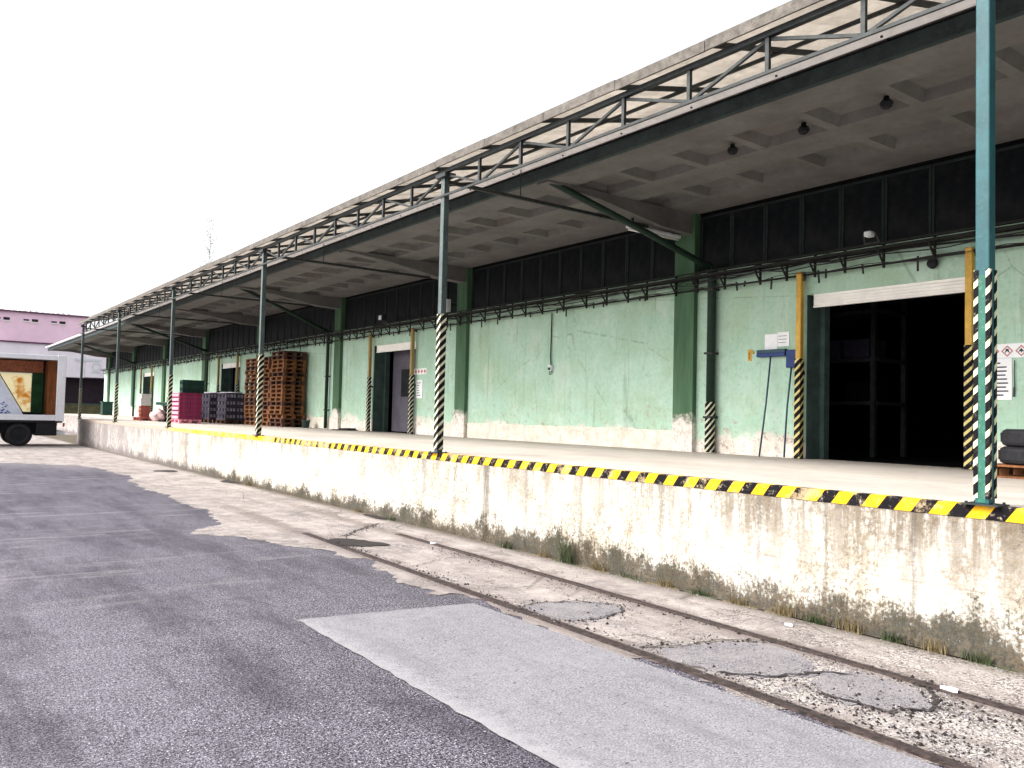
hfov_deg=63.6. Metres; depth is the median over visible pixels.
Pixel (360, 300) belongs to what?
window
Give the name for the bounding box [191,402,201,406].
crate
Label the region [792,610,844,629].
weed tuft
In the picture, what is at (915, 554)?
loading platform
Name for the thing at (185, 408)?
crate
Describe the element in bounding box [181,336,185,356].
window
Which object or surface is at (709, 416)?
downpipe
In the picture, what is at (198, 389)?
crate
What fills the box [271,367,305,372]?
pallet
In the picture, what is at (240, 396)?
crate
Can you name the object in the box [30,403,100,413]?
wall
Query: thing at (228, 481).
pothole
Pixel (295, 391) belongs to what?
pallet
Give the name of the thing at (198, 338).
window
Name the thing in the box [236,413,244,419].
crate
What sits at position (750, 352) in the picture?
wall hook
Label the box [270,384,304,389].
pallet
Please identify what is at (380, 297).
window
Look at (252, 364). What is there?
pallet
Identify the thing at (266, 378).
pallet
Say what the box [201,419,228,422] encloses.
pallet
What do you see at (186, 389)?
crate
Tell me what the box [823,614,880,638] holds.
weed tuft
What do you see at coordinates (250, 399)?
pallet
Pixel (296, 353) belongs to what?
pallet
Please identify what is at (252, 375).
pallet
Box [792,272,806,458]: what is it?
door guard
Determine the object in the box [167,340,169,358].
window
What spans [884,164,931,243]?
window
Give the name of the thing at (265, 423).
pallet
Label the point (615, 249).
window
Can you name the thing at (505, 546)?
weed tuft
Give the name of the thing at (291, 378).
pallet
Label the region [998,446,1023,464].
tyre
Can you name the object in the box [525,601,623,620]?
road repair
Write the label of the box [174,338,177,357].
window
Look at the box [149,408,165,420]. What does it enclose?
plastic bag
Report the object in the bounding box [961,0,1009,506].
canopy post
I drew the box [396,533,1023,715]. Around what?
rail
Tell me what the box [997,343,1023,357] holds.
hazard sign
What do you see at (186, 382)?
crate
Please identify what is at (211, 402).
crate
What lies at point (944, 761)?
rail
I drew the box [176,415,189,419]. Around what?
crate
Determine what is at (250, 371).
pallet
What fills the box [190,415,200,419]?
crate
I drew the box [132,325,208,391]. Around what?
downpipe
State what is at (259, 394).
canopy post
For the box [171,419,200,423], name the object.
pallet
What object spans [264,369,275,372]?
pallet
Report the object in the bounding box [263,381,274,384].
pallet
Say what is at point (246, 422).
pallet
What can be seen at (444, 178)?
canopy post
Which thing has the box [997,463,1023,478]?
pallet
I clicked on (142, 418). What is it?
pallet
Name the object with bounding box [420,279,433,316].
window
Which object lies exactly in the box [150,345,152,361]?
window
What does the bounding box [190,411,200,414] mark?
crate
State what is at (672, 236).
tube lamp
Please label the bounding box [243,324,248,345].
window
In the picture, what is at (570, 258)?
window
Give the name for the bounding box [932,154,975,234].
window
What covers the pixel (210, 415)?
crate
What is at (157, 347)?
window
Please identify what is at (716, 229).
window
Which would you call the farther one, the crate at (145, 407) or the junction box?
the crate at (145, 407)
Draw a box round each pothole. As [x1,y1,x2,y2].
[155,470,176,471]
[220,480,238,482]
[327,538,389,545]
[363,514,386,518]
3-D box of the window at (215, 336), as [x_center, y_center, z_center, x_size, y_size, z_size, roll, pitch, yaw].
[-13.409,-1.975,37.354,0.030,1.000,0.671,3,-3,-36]
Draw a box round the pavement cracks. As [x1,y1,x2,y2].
[20,523,943,733]
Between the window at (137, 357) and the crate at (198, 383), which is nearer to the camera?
the crate at (198, 383)
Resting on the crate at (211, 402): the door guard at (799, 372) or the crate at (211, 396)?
the crate at (211, 396)
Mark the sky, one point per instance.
(127, 126)
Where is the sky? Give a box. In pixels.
[0,0,790,355]
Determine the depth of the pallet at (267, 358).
29.36 m
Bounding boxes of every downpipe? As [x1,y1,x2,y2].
[77,344,136,415]
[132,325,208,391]
[233,280,331,427]
[549,184,719,451]
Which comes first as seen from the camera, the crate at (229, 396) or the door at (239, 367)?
the crate at (229, 396)
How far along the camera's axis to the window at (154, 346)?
46.44 m
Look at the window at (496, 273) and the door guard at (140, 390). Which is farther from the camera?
the door guard at (140, 390)
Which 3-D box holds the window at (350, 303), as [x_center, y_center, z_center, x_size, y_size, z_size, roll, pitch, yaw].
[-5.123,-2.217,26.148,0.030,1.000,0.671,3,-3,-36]
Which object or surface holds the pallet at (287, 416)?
on the pallet at (279, 420)
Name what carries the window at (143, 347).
in the warehouse
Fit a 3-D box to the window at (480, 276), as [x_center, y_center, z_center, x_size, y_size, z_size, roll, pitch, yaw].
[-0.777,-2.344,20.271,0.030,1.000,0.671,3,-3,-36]
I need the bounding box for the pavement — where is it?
[0,435,1023,767]
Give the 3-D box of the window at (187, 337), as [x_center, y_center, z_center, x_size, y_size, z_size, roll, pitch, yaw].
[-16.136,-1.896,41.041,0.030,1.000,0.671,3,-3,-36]
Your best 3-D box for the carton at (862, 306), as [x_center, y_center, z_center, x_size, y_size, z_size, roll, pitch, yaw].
[6.329,-1.458,14.787,0.600,0.340,0.480,3,-3,-36]
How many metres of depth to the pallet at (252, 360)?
30.61 m
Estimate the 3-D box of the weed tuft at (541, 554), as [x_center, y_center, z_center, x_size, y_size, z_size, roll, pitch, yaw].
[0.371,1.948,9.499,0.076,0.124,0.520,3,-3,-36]
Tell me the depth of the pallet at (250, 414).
30.57 m
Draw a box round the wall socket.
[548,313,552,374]
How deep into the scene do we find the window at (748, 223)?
13.85 m
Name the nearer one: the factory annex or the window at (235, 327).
the window at (235, 327)
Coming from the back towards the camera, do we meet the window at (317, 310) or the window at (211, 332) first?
the window at (211, 332)
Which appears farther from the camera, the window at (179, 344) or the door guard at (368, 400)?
the window at (179, 344)
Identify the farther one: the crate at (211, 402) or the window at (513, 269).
the crate at (211, 402)
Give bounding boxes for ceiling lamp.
[727,143,737,154]
[797,122,809,134]
[879,95,893,109]
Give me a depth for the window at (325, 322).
27.66 m
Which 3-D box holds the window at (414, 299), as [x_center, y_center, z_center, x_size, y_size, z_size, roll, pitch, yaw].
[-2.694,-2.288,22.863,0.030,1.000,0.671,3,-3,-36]
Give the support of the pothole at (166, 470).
on the pavement
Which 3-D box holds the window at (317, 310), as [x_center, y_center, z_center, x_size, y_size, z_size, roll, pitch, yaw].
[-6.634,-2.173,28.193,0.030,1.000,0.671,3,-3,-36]
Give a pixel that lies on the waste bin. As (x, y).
(106, 408)
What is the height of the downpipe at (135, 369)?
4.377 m
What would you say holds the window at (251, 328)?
in the warehouse
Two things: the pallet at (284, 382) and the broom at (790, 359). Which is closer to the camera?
the broom at (790, 359)
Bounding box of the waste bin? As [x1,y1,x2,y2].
[100,401,113,414]
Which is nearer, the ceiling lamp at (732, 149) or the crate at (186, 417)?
the ceiling lamp at (732, 149)
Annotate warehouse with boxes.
[45,0,1023,467]
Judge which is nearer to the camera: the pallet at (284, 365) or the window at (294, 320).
the pallet at (284, 365)
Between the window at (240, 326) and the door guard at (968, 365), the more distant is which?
the window at (240, 326)
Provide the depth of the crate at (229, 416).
31.95 m
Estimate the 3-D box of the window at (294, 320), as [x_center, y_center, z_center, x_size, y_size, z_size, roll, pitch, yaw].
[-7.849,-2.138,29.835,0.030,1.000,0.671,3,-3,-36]
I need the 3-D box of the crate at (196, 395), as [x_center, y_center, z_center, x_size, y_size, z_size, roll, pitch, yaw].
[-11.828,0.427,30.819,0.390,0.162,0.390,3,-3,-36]
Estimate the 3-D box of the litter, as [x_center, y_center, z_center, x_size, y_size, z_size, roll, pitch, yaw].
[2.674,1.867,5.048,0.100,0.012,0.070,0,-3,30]
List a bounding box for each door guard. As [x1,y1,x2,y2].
[139,368,141,393]
[150,366,153,412]
[216,357,220,391]
[235,353,240,391]
[365,334,374,431]
[408,328,416,433]
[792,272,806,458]
[963,247,975,469]
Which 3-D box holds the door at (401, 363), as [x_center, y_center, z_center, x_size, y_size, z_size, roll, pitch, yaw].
[-2.879,0.174,23.737,0.080,2.420,2.248,3,-3,-36]
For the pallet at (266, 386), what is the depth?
29.45 m
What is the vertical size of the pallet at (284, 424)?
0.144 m
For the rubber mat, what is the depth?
25.00 m
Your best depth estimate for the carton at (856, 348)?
14.59 m
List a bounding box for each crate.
[138,409,149,412]
[138,413,149,416]
[139,394,151,397]
[139,398,150,401]
[139,402,150,405]
[139,405,150,409]
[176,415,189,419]
[177,393,190,396]
[177,397,190,401]
[177,402,190,405]
[177,406,190,410]
[177,410,190,414]
[179,386,192,392]
[180,380,193,386]
[190,406,201,410]
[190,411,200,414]
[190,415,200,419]
[191,393,201,397]
[191,397,201,401]
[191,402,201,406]
[193,380,203,386]
[193,387,203,392]
[206,400,216,405]
[206,406,216,412]
[206,413,215,418]
[207,393,216,399]
[222,413,235,419]
[223,393,236,399]
[223,400,235,406]
[223,406,235,412]
[236,400,243,406]
[236,407,243,413]
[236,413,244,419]
[237,393,244,399]
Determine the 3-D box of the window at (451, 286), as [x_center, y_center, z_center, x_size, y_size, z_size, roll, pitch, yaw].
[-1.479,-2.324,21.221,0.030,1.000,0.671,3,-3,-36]
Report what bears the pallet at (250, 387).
on the pallet at (251, 391)
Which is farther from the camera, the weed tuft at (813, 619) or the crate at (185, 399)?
the crate at (185, 399)
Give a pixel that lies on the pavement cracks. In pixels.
(935, 701)
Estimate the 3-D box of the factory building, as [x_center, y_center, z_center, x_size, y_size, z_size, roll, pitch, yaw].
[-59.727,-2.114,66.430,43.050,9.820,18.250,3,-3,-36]
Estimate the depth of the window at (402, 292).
23.43 m
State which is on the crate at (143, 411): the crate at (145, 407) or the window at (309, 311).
the crate at (145, 407)
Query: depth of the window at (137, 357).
49.74 m
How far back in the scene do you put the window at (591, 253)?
16.99 m
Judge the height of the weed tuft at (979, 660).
0.107 m
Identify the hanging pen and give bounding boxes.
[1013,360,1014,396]
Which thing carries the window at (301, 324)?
in the warehouse
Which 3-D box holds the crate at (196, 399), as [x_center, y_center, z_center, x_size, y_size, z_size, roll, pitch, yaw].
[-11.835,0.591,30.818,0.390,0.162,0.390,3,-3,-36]
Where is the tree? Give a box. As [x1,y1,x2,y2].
[200,218,218,266]
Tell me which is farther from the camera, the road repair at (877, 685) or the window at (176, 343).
the window at (176, 343)
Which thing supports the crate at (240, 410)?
on the crate at (239, 416)
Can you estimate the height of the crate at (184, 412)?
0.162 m
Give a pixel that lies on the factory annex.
(93, 385)
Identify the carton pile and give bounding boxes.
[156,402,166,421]
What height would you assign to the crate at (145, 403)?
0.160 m
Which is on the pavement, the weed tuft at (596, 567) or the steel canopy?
the weed tuft at (596, 567)
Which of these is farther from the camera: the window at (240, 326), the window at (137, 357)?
the window at (137, 357)
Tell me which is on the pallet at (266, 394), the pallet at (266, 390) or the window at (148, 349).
the pallet at (266, 390)
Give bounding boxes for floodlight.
[378,314,387,322]
[863,231,881,244]
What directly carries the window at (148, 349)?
in the warehouse
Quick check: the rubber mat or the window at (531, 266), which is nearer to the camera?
the window at (531, 266)
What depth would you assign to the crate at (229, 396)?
32.00 m
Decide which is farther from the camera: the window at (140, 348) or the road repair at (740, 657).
the window at (140, 348)
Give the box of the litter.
[940,685,957,692]
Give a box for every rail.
[302,532,975,767]
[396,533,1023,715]
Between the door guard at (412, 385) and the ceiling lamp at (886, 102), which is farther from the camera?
the door guard at (412, 385)
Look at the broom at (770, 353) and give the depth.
13.16 m
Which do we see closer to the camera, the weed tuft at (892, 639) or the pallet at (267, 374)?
the weed tuft at (892, 639)
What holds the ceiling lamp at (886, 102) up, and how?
attached to the warehouse
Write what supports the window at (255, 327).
in the warehouse
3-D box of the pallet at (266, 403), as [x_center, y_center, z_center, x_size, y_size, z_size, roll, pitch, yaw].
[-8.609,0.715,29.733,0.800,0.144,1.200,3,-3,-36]
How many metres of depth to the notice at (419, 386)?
22.34 m
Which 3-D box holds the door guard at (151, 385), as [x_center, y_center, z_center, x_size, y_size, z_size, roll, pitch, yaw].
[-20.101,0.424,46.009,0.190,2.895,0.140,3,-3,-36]
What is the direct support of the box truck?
on the pavement
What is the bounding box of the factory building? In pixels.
[0,308,88,377]
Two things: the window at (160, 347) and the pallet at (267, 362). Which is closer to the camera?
the pallet at (267, 362)
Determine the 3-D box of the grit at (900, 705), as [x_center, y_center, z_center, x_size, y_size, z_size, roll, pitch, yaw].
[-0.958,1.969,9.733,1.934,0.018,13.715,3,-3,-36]
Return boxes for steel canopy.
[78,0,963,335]
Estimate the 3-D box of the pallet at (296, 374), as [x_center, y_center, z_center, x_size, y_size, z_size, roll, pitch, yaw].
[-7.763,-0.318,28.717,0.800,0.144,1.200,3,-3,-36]
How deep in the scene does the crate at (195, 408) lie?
30.65 m
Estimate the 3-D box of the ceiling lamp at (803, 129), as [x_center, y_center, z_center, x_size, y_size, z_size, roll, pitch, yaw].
[3.664,-3.206,10.367,0.150,0.150,0.148,3,-3,-36]
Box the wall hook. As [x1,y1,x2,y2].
[748,350,753,360]
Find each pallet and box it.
[133,417,151,420]
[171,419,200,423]
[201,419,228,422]
[216,420,244,423]
[244,382,256,385]
[244,386,256,389]
[244,394,255,397]
[244,398,266,401]
[244,402,255,404]
[244,405,266,408]
[244,409,265,412]
[244,413,255,416]
[244,421,255,424]
[245,370,256,374]
[245,378,263,381]
[245,390,256,393]
[245,417,266,420]
[246,358,257,362]
[246,362,257,366]
[246,366,256,370]
[246,374,256,377]
[257,365,276,368]
[262,401,279,405]
[262,414,275,417]
[262,422,274,425]
[263,373,276,376]
[263,377,275,380]
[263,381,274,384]
[263,385,279,388]
[263,389,274,392]
[263,393,274,396]
[264,356,276,360]
[264,361,281,364]
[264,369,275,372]
[268,410,303,414]
[269,397,303,401]
[269,406,303,410]
[269,418,303,422]
[269,422,302,426]
[270,376,304,380]
[270,380,304,384]
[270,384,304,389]
[270,389,304,393]
[270,393,304,397]
[270,401,304,405]
[270,414,304,418]
[271,355,305,359]
[271,363,305,368]
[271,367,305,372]
[272,350,306,355]
[272,359,306,363]
[272,372,306,376]
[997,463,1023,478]
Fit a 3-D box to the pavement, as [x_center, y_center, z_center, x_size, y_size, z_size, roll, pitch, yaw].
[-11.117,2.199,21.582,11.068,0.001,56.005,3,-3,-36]
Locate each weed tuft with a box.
[494,539,517,550]
[531,548,558,560]
[552,536,582,566]
[583,562,613,574]
[614,571,645,581]
[646,577,682,590]
[679,587,721,600]
[719,595,763,610]
[758,602,808,621]
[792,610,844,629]
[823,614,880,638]
[861,629,913,645]
[898,638,969,660]
[952,648,1018,671]
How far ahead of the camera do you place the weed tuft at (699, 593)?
7.65 m
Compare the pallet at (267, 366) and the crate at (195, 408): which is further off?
the crate at (195, 408)
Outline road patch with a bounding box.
[298,603,940,767]
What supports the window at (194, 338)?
in the warehouse
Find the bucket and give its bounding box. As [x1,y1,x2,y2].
[302,417,309,427]
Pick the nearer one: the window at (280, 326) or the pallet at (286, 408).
the pallet at (286, 408)
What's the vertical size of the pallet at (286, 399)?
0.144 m
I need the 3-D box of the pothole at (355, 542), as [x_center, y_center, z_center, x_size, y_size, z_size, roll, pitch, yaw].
[-1.956,1.964,10.205,0.882,0.003,0.505,0,-3,34]
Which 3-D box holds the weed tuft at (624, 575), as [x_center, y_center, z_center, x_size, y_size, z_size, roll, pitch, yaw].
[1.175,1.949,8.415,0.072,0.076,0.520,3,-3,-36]
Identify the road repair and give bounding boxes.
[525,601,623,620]
[658,641,817,677]
[811,672,939,710]
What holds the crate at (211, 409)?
on the crate at (210, 415)
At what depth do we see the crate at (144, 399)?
34.57 m
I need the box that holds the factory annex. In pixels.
[31,355,105,403]
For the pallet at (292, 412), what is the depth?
28.34 m
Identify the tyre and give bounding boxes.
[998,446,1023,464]
[1000,429,1023,446]
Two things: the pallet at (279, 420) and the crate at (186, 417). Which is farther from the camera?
the crate at (186, 417)
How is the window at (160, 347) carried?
in the warehouse
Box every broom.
[756,349,786,456]
[783,350,794,456]
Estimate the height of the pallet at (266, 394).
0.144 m
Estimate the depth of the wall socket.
17.83 m
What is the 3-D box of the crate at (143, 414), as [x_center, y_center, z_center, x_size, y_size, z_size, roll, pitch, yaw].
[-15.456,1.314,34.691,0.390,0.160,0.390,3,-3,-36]
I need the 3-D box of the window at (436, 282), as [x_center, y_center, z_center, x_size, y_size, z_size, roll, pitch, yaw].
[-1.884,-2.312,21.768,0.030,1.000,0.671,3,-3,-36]
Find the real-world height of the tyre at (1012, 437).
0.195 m
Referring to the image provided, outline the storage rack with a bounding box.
[829,298,907,456]
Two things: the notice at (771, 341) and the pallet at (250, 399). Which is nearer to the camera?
the notice at (771, 341)
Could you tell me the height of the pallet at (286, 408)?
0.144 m
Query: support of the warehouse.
on the ground
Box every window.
[127,352,129,365]
[136,347,138,363]
[139,347,141,362]
[141,346,144,362]
[144,345,147,362]
[147,345,149,361]
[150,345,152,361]
[153,345,155,360]
[156,346,158,360]
[159,346,161,359]
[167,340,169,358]
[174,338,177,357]
[178,337,181,356]
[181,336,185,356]
[185,336,189,355]
[189,336,192,355]
[193,337,196,354]
[197,337,200,353]
[208,330,213,351]
[213,329,217,351]
[217,328,222,350]
[222,327,227,349]
[227,326,232,348]
[232,324,237,348]
[237,324,242,346]
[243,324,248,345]
[248,325,253,345]
[254,326,256,343]
[264,317,270,342]
[270,315,277,341]
[277,314,283,340]
[284,313,290,339]
[291,310,298,338]
[298,309,305,337]
[305,307,313,336]
[313,307,321,335]
[321,308,329,333]
[330,309,334,331]
[345,297,354,330]
[354,295,364,328]
[364,293,374,326]
[374,290,385,325]
[385,288,396,323]
[396,285,408,321]
[408,282,420,319]
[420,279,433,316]
[433,279,446,314]
[447,281,456,313]
[472,267,487,309]
[487,263,504,307]
[504,259,521,304]
[521,254,540,301]
[540,250,560,298]
[560,245,580,295]
[580,240,603,292]
[603,235,626,288]
[627,232,652,284]
[652,238,674,280]
[701,210,731,272]
[732,203,765,267]
[765,194,801,261]
[802,185,841,256]
[841,175,884,250]
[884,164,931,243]
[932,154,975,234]
[995,143,1023,225]
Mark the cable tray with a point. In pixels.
(933, 241)
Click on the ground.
(140, 627)
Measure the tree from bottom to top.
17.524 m
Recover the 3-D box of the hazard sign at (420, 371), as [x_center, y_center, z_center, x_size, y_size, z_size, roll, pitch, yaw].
[-2.479,-0.341,22.343,0.008,0.160,0.640,3,-3,-36]
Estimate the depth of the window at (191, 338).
40.57 m
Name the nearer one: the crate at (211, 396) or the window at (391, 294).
the window at (391, 294)
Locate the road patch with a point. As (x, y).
(559, 700)
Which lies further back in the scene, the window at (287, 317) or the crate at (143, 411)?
the crate at (143, 411)
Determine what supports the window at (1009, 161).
in the warehouse
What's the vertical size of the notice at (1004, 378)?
0.530 m
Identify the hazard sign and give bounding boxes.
[414,368,426,374]
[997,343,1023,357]
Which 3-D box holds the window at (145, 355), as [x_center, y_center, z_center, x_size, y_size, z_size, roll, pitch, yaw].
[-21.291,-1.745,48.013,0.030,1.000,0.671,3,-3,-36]
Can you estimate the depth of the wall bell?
11.20 m
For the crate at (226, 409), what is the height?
0.260 m
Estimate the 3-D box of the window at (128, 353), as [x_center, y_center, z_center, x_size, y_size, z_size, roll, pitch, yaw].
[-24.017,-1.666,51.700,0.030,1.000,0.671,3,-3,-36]
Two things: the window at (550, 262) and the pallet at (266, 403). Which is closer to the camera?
the window at (550, 262)
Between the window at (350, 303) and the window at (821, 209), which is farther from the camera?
the window at (350, 303)
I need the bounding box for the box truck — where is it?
[0,353,66,445]
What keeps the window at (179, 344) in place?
in the warehouse
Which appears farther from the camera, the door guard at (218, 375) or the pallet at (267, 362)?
the door guard at (218, 375)
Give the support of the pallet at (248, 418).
on the pallet at (246, 422)
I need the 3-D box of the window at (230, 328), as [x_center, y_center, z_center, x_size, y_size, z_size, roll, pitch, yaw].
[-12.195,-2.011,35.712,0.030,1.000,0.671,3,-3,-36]
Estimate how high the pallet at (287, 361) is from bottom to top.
0.144 m
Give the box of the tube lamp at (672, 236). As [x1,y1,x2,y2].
[626,218,680,240]
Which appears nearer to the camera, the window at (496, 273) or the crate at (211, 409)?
the window at (496, 273)
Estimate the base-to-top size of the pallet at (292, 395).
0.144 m
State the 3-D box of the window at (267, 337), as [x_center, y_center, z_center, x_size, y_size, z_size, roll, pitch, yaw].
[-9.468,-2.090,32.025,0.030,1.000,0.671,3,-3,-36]
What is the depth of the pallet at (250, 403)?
30.56 m
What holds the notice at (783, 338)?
attached to the warehouse
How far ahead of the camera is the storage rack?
14.64 m
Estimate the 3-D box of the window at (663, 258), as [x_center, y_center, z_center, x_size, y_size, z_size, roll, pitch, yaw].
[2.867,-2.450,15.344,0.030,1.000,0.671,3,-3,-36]
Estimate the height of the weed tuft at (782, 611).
0.135 m
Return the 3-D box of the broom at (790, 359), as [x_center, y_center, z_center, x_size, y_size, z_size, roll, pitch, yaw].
[4.316,0.301,12.868,0.224,1.681,0.190,3,-3,-36]
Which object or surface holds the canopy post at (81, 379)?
on the loading platform
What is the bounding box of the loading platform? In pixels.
[57,414,1023,671]
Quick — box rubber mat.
[332,428,357,430]
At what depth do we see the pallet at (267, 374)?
29.20 m
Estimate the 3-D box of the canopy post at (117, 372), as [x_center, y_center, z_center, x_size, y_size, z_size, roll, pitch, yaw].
[-14.028,-0.631,29.350,0.190,3.972,0.260,3,-3,-36]
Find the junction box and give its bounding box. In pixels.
[446,299,456,311]
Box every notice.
[416,380,422,397]
[765,334,777,349]
[778,332,789,346]
[997,358,1011,399]
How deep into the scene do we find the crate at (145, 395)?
34.59 m
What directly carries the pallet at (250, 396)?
on the pallet at (250, 399)
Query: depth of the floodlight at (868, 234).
11.61 m
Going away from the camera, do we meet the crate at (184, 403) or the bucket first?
the bucket
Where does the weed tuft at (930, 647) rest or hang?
on the pavement
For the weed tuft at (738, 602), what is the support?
on the pavement
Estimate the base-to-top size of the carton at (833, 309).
0.340 m
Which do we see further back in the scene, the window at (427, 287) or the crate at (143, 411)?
the crate at (143, 411)
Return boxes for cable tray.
[100,219,1023,373]
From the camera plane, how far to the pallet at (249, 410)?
30.51 m
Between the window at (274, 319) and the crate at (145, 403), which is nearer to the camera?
the window at (274, 319)
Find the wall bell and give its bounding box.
[927,254,937,268]
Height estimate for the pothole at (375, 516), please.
0.003 m
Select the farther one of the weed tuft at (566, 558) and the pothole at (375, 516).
the pothole at (375, 516)
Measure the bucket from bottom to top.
0.375 m
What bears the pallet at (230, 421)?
on the loading platform
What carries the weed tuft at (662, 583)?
on the pavement
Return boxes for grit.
[289,496,1023,766]
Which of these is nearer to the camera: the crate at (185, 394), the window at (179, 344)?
the crate at (185, 394)
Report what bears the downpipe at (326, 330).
attached to the warehouse
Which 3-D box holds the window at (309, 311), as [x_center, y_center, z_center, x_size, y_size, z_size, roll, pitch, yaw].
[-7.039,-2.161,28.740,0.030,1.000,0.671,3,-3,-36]
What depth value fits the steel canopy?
9.83 m
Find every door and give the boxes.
[234,367,239,421]
[391,349,415,431]
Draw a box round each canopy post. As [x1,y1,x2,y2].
[77,326,85,418]
[112,310,122,421]
[165,287,178,426]
[252,249,270,435]
[428,171,455,452]
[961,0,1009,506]
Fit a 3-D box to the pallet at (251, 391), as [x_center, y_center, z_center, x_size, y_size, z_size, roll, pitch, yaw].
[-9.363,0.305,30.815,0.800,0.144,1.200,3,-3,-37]
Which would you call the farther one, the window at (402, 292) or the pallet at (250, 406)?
the pallet at (250, 406)
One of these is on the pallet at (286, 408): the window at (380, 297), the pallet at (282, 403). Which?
the pallet at (282, 403)
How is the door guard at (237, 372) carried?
attached to the warehouse
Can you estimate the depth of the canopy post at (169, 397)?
23.43 m
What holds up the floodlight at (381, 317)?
attached to the cable tray
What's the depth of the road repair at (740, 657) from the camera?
5.62 m
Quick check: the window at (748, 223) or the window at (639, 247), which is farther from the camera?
the window at (639, 247)
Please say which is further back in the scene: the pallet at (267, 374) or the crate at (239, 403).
the crate at (239, 403)
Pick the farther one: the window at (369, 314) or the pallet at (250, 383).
the pallet at (250, 383)
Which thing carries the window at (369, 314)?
in the warehouse
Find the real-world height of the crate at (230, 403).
0.260 m
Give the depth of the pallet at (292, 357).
28.44 m
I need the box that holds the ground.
[0,433,946,767]

